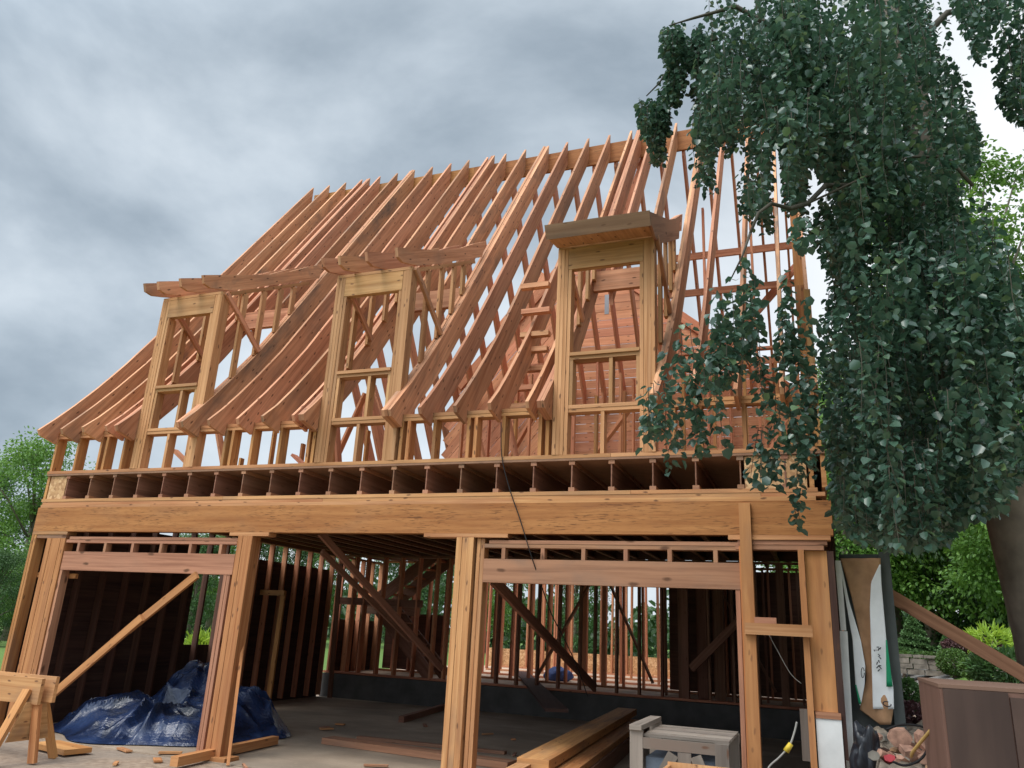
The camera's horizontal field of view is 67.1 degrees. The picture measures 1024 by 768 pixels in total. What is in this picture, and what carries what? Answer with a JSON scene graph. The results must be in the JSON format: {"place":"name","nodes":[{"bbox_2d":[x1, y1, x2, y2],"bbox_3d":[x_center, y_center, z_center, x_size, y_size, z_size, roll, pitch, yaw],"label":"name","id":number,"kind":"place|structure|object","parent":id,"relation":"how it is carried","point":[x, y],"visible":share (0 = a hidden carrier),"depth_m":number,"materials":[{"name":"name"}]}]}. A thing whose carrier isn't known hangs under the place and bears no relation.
{"place":"outdoors","nodes":[
{"label":"outdoors","id":0,"kind":"place"},
{"bbox_2d":[0,621,993,767],"bbox_3d":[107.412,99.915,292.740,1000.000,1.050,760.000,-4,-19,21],"label":"ground","id":1,"kind":"structure","parent":0,"point":[13,754],"depth_m":7.94,"materials":[{"name":"soil"}]},
{"bbox_2d":[0,546,27,642],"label":"woodland tree","id":2,"kind":"object","parent":1,"relation":"on","point":[5,565],"visible":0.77,"depth_m":27.79,"materials":[{"name":"green plant"}]},
{"bbox_2d":[0,551,27,630],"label":"broadleaf tree","id":3,"kind":"object","parent":1,"relation":"on","point":[7,614],"visible":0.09,"depth_m":29.70,"materials":[{"name":"green plant"}]},
{"bbox_2d":[0,462,38,604],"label":"woodland tree","id":4,"kind":"object","parent":1,"relation":"on","point":[5,487],"visible":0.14,"depth_m":42.35,"materials":[{"name":"green plant"}]},
{"bbox_2d":[0,426,95,640],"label":"broadleaf tree","id":5,"kind":"object","parent":1,"relation":"on","point":[28,459],"visible":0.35,"depth_m":33.19,"materials":[{"name":"green plant"}]},
{"bbox_2d":[38,740,92,754],"bbox_3d":[-4.804,3.872,8.220,0.661,0.050,0.300,-8,-21,32],"label":"loose board","id":6,"kind":"object","parent":1,"relation":"on","point":[65,748],"visible":0.86,"depth_m":8.12,"materials":[{"name":"brown wood"}]},
{"bbox_2d":[116,747,132,751],"bbox_3d":[-4.237,3.998,8.435,0.254,0.020,0.069,-13,-23,40],"label":"wood offcut","id":7,"kind":"object","parent":1,"relation":"on","point":[123,749],"visible":1,"depth_m":8.41,"materials":[{"name":"beige wood"}]},
{"bbox_2d":[153,757,162,762],"bbox_3d":[-3.653,3.875,7.954,0.080,0.020,0.183,12,-20,-25],"label":"wood offcut","id":8,"kind":"object","parent":1,"relation":"on","point":[157,759],"visible":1,"depth_m":7.92,"materials":[{"name":"brown wood"}]},
{"bbox_2d":[184,627,210,644],"bbox_3d":[-7.077,6.277,17.529,1.401,1.548,1.479,-4,-19,21],"label":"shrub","id":9,"kind":"object","parent":1,"relation":"on","point":[204,637],"visible":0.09,"depth_m":17.48,"materials":[{"name":"green plant"}]},
{"bbox_2d":[179,533,235,641],"bbox_3d":[-14.865,9.476,35.748,3.313,5.471,3.904,18,-23,-38],"label":"woodland tree","id":10,"kind":"object","parent":1,"relation":"on","point":[195,600],"visible":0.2,"depth_m":35.49,"materials":[{"name":"green plant"}]},
{"bbox_2d":[180,533,236,634],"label":"broadleaf tree","id":11,"kind":"object","parent":1,"relation":"on","point":[208,624],"visible":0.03,"depth_m":49.03,"materials":[{"name":"green plant"}]},
{"bbox_2d":[234,543,319,567],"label":"woodland tree","id":12,"kind":"object","parent":1,"relation":"on","point":[264,552],"visible":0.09,"depth_m":43.72,"materials":[{"name":"green plant"}]},
{"bbox_2d":[262,546,361,614],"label":"broadleaf tree","id":13,"kind":"object","parent":1,"relation":"on","point":[334,579],"visible":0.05,"depth_m":49.14,"materials":[{"name":"green plant"}]},
{"bbox_2d":[364,558,446,642],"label":"woodland tree","id":14,"kind":"object","parent":1,"relation":"on","point":[424,591],"visible":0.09,"depth_m":48.98,"materials":[{"name":"green plant"}]},
{"bbox_2d":[8,696,818,767],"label":"garage slab","id":15,"kind":"structure","parent":1,"relation":"on","point":[303,720],"depth_m":10.82,"materials":[{"name":"grey concrete"}]},
{"bbox_2d":[0,671,59,763],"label":"sawhorse","id":16,"kind":"object","parent":15,"relation":"on","point":[32,696],"visible":1,"depth_m":7.66,"materials":[{"name":"brown wood"}]},
{"bbox_2d":[158,751,182,753],"bbox_3d":[-3.692,3.983,8.340,0.236,0.020,0.082,8,-18,-15],"label":"wood offcut","id":17,"kind":"object","parent":15,"relation":"on","point":[169,752],"visible":0.93,"depth_m":8.32,"materials":[{"name":"beige wood"}]},
{"bbox_2d":[53,660,290,745],"bbox_3d":[-4.410,4.096,10.190,3.040,0.854,2.957,-4,-19,21],"label":"tarp heap","id":18,"kind":"object","parent":15,"relation":"on","point":[169,713],"visible":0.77,"depth_m":9.53,"materials":[{"name":"blue plastic"}]},
{"bbox_2d":[170,735,278,766],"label":"loose board","id":19,"kind":"object","parent":15,"relation":"on","point":[179,760],"visible":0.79,"depth_m":8.15,"materials":[{"name":"brown wood"}]},
{"bbox_2d":[320,727,333,729],"bbox_3d":[-2.594,4.824,10.799,0.179,0.020,0.077,14,-21,-32],"label":"wood offcut","id":20,"kind":"object","parent":15,"relation":"on","point":[329,728],"visible":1,"depth_m":10.77,"materials":[{"name":"brown wood"}]},
{"bbox_2d":[363,764,388,766],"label":"wood offcut","id":21,"kind":"object","parent":15,"relation":"on","point":[377,765],"visible":1,"depth_m":8.19,"materials":[{"name":"brown wood"}]},
{"bbox_2d":[321,736,516,767],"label":"loose board","id":22,"kind":"object","parent":15,"relation":"on","point":[436,754],"visible":0.85,"depth_m":9.11,"materials":[{"name":"brown wood"}]},
{"bbox_2d":[398,704,444,722],"bbox_3d":[-1.488,5.611,13.181,0.090,0.090,2.434,-1,-18,12],"label":"loose board","id":23,"kind":"object","parent":15,"relation":"on","point":[419,713],"visible":0.86,"depth_m":12.87,"materials":[{"name":"brown wood"}]},
{"bbox_2d":[356,735,506,754],"bbox_3d":[-1.050,4.598,9.835,2.046,0.038,0.100,-3,-19,18],"label":"loose board","id":24,"kind":"object","parent":15,"relation":"on","point":[429,744],"visible":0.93,"depth_m":9.86,"materials":[{"name":"brown wood"}]},
{"bbox_2d":[590,728,647,767],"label":"stacked plank","id":25,"kind":"object","parent":15,"relation":"on","point":[615,755],"visible":0.22,"depth_m":9.13,"materials":[{"name":"brown wood"}]},
{"bbox_2d":[555,719,637,767],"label":"stacked plank","id":26,"kind":"object","parent":25,"relation":"on","point":[589,756],"visible":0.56,"depth_m":8.68,"materials":[{"name":"brown wood"}]},
{"bbox_2d":[0,120,915,767],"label":"timber frame house","id":27,"kind":"structure","parent":1,"relation":"on","point":[110,576],"depth_m":10.06,"materials":[{"name":"brown wood"}]},
{"bbox_2d":[519,671,567,712],"bbox_3d":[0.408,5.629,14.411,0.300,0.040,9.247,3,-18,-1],"label":"loose board","id":28,"kind":"object","parent":27,"relation":"on","point":[546,699],"visible":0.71,"depth_m":11.90,"materials":[{"name":"brown wood"}]},
{"bbox_2d":[500,422,587,696],"bbox_3d":[0.376,1.993,8.486,0.485,2.764,1.955,-4,-19,21],"label":"power cable","id":29,"kind":"object","parent":27,"relation":"hanging from","point":[532,558],"visible":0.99,"depth_m":7.94,"materials":[{"name":"black rubber"}]},
{"bbox_2d":[543,666,573,681],"bbox_3d":[1.032,6.395,16.978,0.665,0.347,0.462,-4,-19,21],"label":"blue bundle","id":30,"kind":"object","parent":27,"relation":"on","point":[552,674],"visible":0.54,"depth_m":16.82,"materials":[{"name":"blue plastic"}]},
{"bbox_2d":[768,722,797,767],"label":"extension cord","id":31,"kind":"object","parent":27,"relation":"hanging from","point":[788,747],"visible":1,"depth_m":6.08,"materials":[{"name":"white plastic"}]},
{"bbox_2d":[769,635,800,682],"bbox_3d":[2.467,2.476,7.007,0.279,0.445,0.008,-4,-19,21],"label":"thin wire","id":32,"kind":"object","parent":27,"relation":"attached to","point":[783,661],"visible":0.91,"depth_m":6.99,"materials":[{"name":"grey metal"}]},
{"bbox_2d":[835,561,852,767],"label":"white trim","id":33,"kind":"structure","parent":27,"relation":"attached to","point":[845,666],"depth_m":6.56,"materials":[{"name":"paint"}]},
{"bbox_2d":[2,561,967,657],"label":"wood","id":34,"kind":"object","parent":1,"relation":"on","point":[652,630],"visible":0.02,"depth_m":56.55,"materials":[{"name":"green plant"}]},
{"bbox_2d":[450,583,527,652],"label":"broadleaf tree","id":35,"kind":"object","parent":1,"relation":"on","point":[492,610],"visible":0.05,"depth_m":48.51,"materials":[{"name":"green plant"}]},
{"bbox_2d":[535,585,614,653],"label":"woodland tree","id":36,"kind":"object","parent":1,"relation":"on","point":[576,624],"visible":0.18,"depth_m":48.63,"materials":[{"name":"green plant"}]},
{"bbox_2d":[629,716,739,767],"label":"slatted crate","id":37,"kind":"object","parent":1,"relation":"on","point":[724,751],"visible":1,"depth_m":5.36,"materials":[{"name":"weathered grey wood"}]},
{"bbox_2d":[664,761,724,767],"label":"open box","id":38,"kind":"object","parent":1,"relation":"on","point":[677,765],"visible":1,"depth_m":4.67,"materials":[{"name":"brown cardboard"}]},
{"bbox_2d":[736,415,844,630],"bbox_3d":[11.245,5.387,31.245,4.737,11.246,4.885,-8,-20,30],"label":"tall tree","id":39,"kind":"object","parent":1,"relation":"on","point":[773,566],"depth_m":30.40,"materials":[{"name":"green plant"}]},
{"bbox_2d":[633,0,1023,683],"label":"weeping beech","id":40,"kind":"object","parent":1,"relation":"on","point":[849,120],"visible":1,"depth_m":5.08,"materials":[{"name":"green plant"}]},
{"bbox_2d":[815,358,843,539],"bbox_3d":[15.655,5.465,36.297,6.112,14.511,6.304,7,-18,-14],"label":"tall tree","id":41,"kind":"object","parent":1,"relation":"on","point":[818,369],"depth_m":37.87,"materials":[{"name":"green plant"}]},
{"bbox_2d":[758,395,943,604],"bbox_3d":[11.983,5.002,27.744,7.575,9.961,7.323,13,-20,-28],"label":"broadleaf tree","id":42,"kind":"object","parent":1,"relation":"on","point":[899,577],"visible":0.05,"depth_m":25.86,"materials":[{"name":"green plant"}]},
{"bbox_2d":[839,552,906,741],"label":"old wall panel","id":43,"kind":"structure","parent":1,"relation":"on","point":[862,718],"depth_m":6.69,"materials":[{"name":"grey paint"}]},
{"bbox_2d":[840,558,893,724],"bbox_3d":[3.072,2.202,6.681,0.342,1.370,0.090,-4,-19,21],"label":"torn wrap sheet","id":44,"kind":"object","parent":43,"relation":"hanging from","point":[871,660],"visible":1,"depth_m":6.67,"materials":[{"name":"paper"}]},
{"bbox_2d":[893,590,1023,682],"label":"leaning board","id":45,"kind":"object","parent":43,"relation":"attached to","point":[1006,664],"visible":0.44,"depth_m":6.66,"materials":[{"name":"brown wood"}]},
{"bbox_2d":[823,377,971,641],"bbox_3d":[14.899,5.034,30.423,8.518,11.936,7.228,4,-18,-4],"label":"woodland tree","id":46,"kind":"object","parent":1,"relation":"on","point":[899,622],"depth_m":28.56,"materials":[{"name":"green plant"}]},
{"bbox_2d":[874,720,924,767],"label":"soil bank","id":47,"kind":"structure","parent":1,"relation":"on","point":[881,763],"depth_m":6.04,"materials":[{"name":"soil"}]},
{"bbox_2d":[849,720,880,767],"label":"black sack","id":48,"kind":"object","parent":47,"relation":"on","point":[867,740],"visible":0.85,"depth_m":5.69,"materials":[{"name":"plastic"}]},
{"bbox_2d":[868,750,879,760],"bbox_3d":[2.603,2.672,5.546,0.081,0.070,0.036,-17,-35,18],"label":"rubble piece","id":49,"kind":"object","parent":47,"relation":"on","point":[873,755],"visible":1,"depth_m":5.53,"materials":[{"name":"stone"}]},
{"bbox_2d":[877,749,887,758],"bbox_3d":[2.697,2.694,5.612,0.070,0.058,0.050,30,-25,-16],"label":"rubble piece","id":50,"kind":"object","parent":47,"relation":"on","point":[881,752],"visible":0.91,"depth_m":5.60,"materials":[{"name":"stone"}]},
{"bbox_2d":[880,733,887,741],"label":"rubble piece","id":51,"kind":"object","parent":47,"relation":"on","point":[885,739],"visible":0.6,"depth_m":6.19,"materials":[{"name":"stone"}]},
{"bbox_2d":[883,754,894,762],"bbox_3d":[2.729,2.712,5.580,0.075,0.054,0.050,-10,-44,11],"label":"rubble piece","id":52,"kind":"object","parent":47,"relation":"on","point":[889,758],"visible":0.95,"depth_m":5.56,"materials":[{"name":"red plastic"}]},
{"bbox_2d":[890,747,900,753],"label":"rubble piece","id":53,"kind":"object","parent":47,"relation":"on","point":[894,750],"visible":0.7,"depth_m":5.77,"materials":[{"name":"stone"}]},
{"bbox_2d":[896,754,909,762],"bbox_3d":[2.769,2.656,5.466,0.064,0.030,0.070,36,-20,-18],"label":"rubble piece","id":54,"kind":"object","parent":47,"relation":"on","point":[901,757],"visible":1,"depth_m":5.45,"materials":[{"name":"stone"}]},
{"bbox_2d":[886,723,925,766],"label":"yard cable","id":55,"kind":"object","parent":47,"relation":"on","point":[916,761],"visible":0.76,"depth_m":5.06,"materials":[{"name":"black rubber"}]},
{"bbox_2d":[918,750,926,764],"bbox_3d":[2.997,2.683,5.551,0.133,0.085,0.130,-20,-17,22],"label":"rubble piece","id":56,"kind":"object","parent":47,"relation":"on","point":[924,761],"visible":0.25,"depth_m":5.51,"materials":[{"name":"stone"}]},
{"bbox_2d":[897,742,920,762],"bbox_3d":[2.914,2.692,5.644,0.176,0.099,0.130,22,9,-4],"label":"rubble piece","id":57,"kind":"object","parent":56,"relation":"on","point":[905,750],"visible":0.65,"depth_m":5.59,"materials":[{"name":"stone"}]},
{"bbox_2d":[887,727,912,746],"bbox_3d":[2.876,2.621,5.721,0.169,0.120,0.130,-9,-16,23],"label":"rubble piece","id":58,"kind":"object","parent":57,"relation":"on","point":[896,736],"visible":0.9,"depth_m":5.67,"materials":[{"name":"stone"}]},
{"bbox_2d":[914,729,924,749],"bbox_3d":[2.999,2.597,5.613,0.093,0.143,0.130,-9,-15,2],"label":"rubble piece","id":59,"kind":"object","parent":56,"relation":"on","point":[918,734],"visible":0.39,"depth_m":5.62,"materials":[{"name":"stone"}]},
{"bbox_2d":[899,650,915,676],"bbox_3d":[9.297,6.660,18.325,0.734,0.682,0.743,-4,-19,21],"label":"globe shrub","id":60,"kind":"object","parent":1,"relation":"on","point":[905,652],"visible":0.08,"depth_m":18.23,"materials":[{"name":"green plant"}]},
{"bbox_2d":[901,676,920,711],"bbox_3d":[5.091,4.367,9.835,0.356,1.212,0.372,-4,-19,21],"label":"ground plant","id":61,"kind":"object","parent":1,"relation":"on","point":[910,685],"visible":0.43,"depth_m":9.87,"materials":[{"name":"green plant"}]},
{"bbox_2d":[827,460,995,652],"bbox_3d":[14.614,5.372,27.705,6.957,9.463,7.196,-11,-22,37],"label":"broadleaf tree","id":62,"kind":"object","parent":1,"relation":"on","point":[934,566],"visible":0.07,"depth_m":25.83,"materials":[{"name":"green plant"}]},
{"bbox_2d":[904,699,921,723],"bbox_3d":[4.083,3.761,7.838,0.413,1.054,0.420,-4,-19,21],"label":"ground plant","id":63,"kind":"object","parent":1,"relation":"on","point":[911,706],"visible":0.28,"depth_m":7.84,"materials":[{"name":"purple plant"}]},
{"bbox_2d":[898,614,935,652],"bbox_3d":[10.380,6.655,19.929,1.256,1.407,1.200,-4,-19,21],"label":"conical spruce","id":64,"kind":"object","parent":1,"relation":"on","point":[913,638],"visible":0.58,"depth_m":19.78,"materials":[{"name":"green plant"}]},
{"bbox_2d":[915,651,936,669],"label":"globe shrub","id":65,"kind":"object","parent":1,"relation":"on","point":[930,653],"visible":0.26,"depth_m":18.07,"materials":[{"name":"green plant"}]},
{"bbox_2d":[901,669,952,694],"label":"drive","id":66,"kind":"structure","parent":1,"relation":"on","point":[926,676],"depth_m":17.35,"materials":[{"name":"grey concrete"}]},
{"bbox_2d":[842,134,1023,658],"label":"tall tree","id":67,"kind":"object","parent":1,"relation":"on","point":[991,163],"visible":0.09,"depth_m":24.80,"materials":[{"name":"green plant"}]},
{"bbox_2d":[882,397,1007,648],"bbox_3d":[15.260,4.492,26.354,7.453,10.444,6.324,-6,-20,25],"label":"woodland tree","id":68,"kind":"object","parent":1,"relation":"on","point":[951,594],"visible":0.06,"depth_m":24.94,"materials":[{"name":"green plant"}]},
{"bbox_2d":[936,635,957,656],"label":"conical spruce","id":69,"kind":"object","parent":1,"relation":"on","point":[940,646],"visible":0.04,"depth_m":20.50,"materials":[{"name":"plant"}]},
{"bbox_2d":[899,654,1001,675],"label":"stone wall","id":70,"kind":"structure","parent":1,"relation":"on","point":[906,662],"depth_m":17.34,"materials":[{"name":"grey stone"}]},
{"bbox_2d":[935,647,968,677],"bbox_3d":[9.530,6.015,16.644,0.727,0.651,0.761,-4,-19,21],"label":"globe shrub","id":71,"kind":"object","parent":1,"relation":"on","point":[943,657],"visible":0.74,"depth_m":16.53,"materials":[{"name":"green plant"}]},
{"bbox_2d":[915,239,1023,644],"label":"tall tree","id":72,"kind":"object","parent":1,"relation":"on","point":[996,613],"visible":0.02,"depth_m":25.88,"materials":[{"name":"green plant"}]},
{"bbox_2d":[917,677,1023,767],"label":"plywood box","id":73,"kind":"object","parent":1,"relation":"on","point":[972,724],"visible":1,"depth_m":3.27,"materials":[{"name":"brown wood"}]},
{"bbox_2d":[910,730,928,757],"bbox_3d":[2.051,1.720,3.810,0.040,0.293,0.438,3,-18,1],"label":"tan stick","id":74,"kind":"object","parent":73,"relation":"on","point":[920,742],"visible":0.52,"depth_m":3.85,"materials":[{"name":"beige wood"}]},
{"bbox_2d":[939,636,1001,654],"bbox_3d":[10.896,6.392,18.235,1.335,0.930,1.351,-4,-19,21],"label":"barberry","id":75,"kind":"object","parent":1,"relation":"on","point":[947,643],"visible":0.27,"depth_m":18.16,"materials":[{"name":"purple plant"}]},
{"bbox_2d":[956,657,985,680],"bbox_3d":[8.838,5.620,14.676,0.649,0.856,0.631,-4,-19,21],"label":"fern clump","id":76,"kind":"object","parent":1,"relation":"on","point":[961,668],"visible":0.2,"depth_m":14.76,"materials":[{"name":"green plant"}]},
{"bbox_2d":[920,361,1023,600],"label":"broadleaf tree","id":77,"kind":"object","parent":1,"relation":"on","point":[986,580],"visible":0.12,"depth_m":21.05,"materials":[{"name":"green plant"}]},
{"bbox_2d":[963,618,1013,653],"bbox_3d":[10.773,5.896,17.286,1.337,1.285,1.292,-4,-19,21],"label":"fern clump","id":78,"kind":"object","parent":1,"relation":"on","point":[979,633],"visible":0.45,"depth_m":17.24,"materials":[{"name":"green plant"}]},
{"bbox_2d":[960,645,1019,683],"bbox_3d":[8.245,5.127,12.837,1.229,1.532,1.195,-4,-19,21],"label":"fern clump","id":79,"kind":"object","parent":1,"relation":"on","point":[979,668],"visible":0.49,"depth_m":12.82,"materials":[{"name":"green plant"}]},
{"bbox_2d":[0,0,1023,630],"label":"sky","id":80,"kind":"structure","parent":0,"point":[142,141],"materials":[{"name":"grey"}]},
{"bbox_3d":[0.775,4.294,9.243,0.800,0.085,6.802,-4,-19,21],"label":"stacked plank","id":81,"kind":"object","parent":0,"visible":0},
{"bbox_2d":[507,763,530,767],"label":"stacked plank","id":82,"kind":"object","parent":81,"relation":"on","point":[519,765],"visible":1,"depth_m":6.89,"materials":[{"name":"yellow wood"}]},
{"bbox_2d":[517,708,636,767],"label":"stacked plank","id":83,"kind":"object","parent":81,"relation":"on","point":[555,752],"visible":1,"depth_m":8.43,"materials":[{"name":"brown wood"}]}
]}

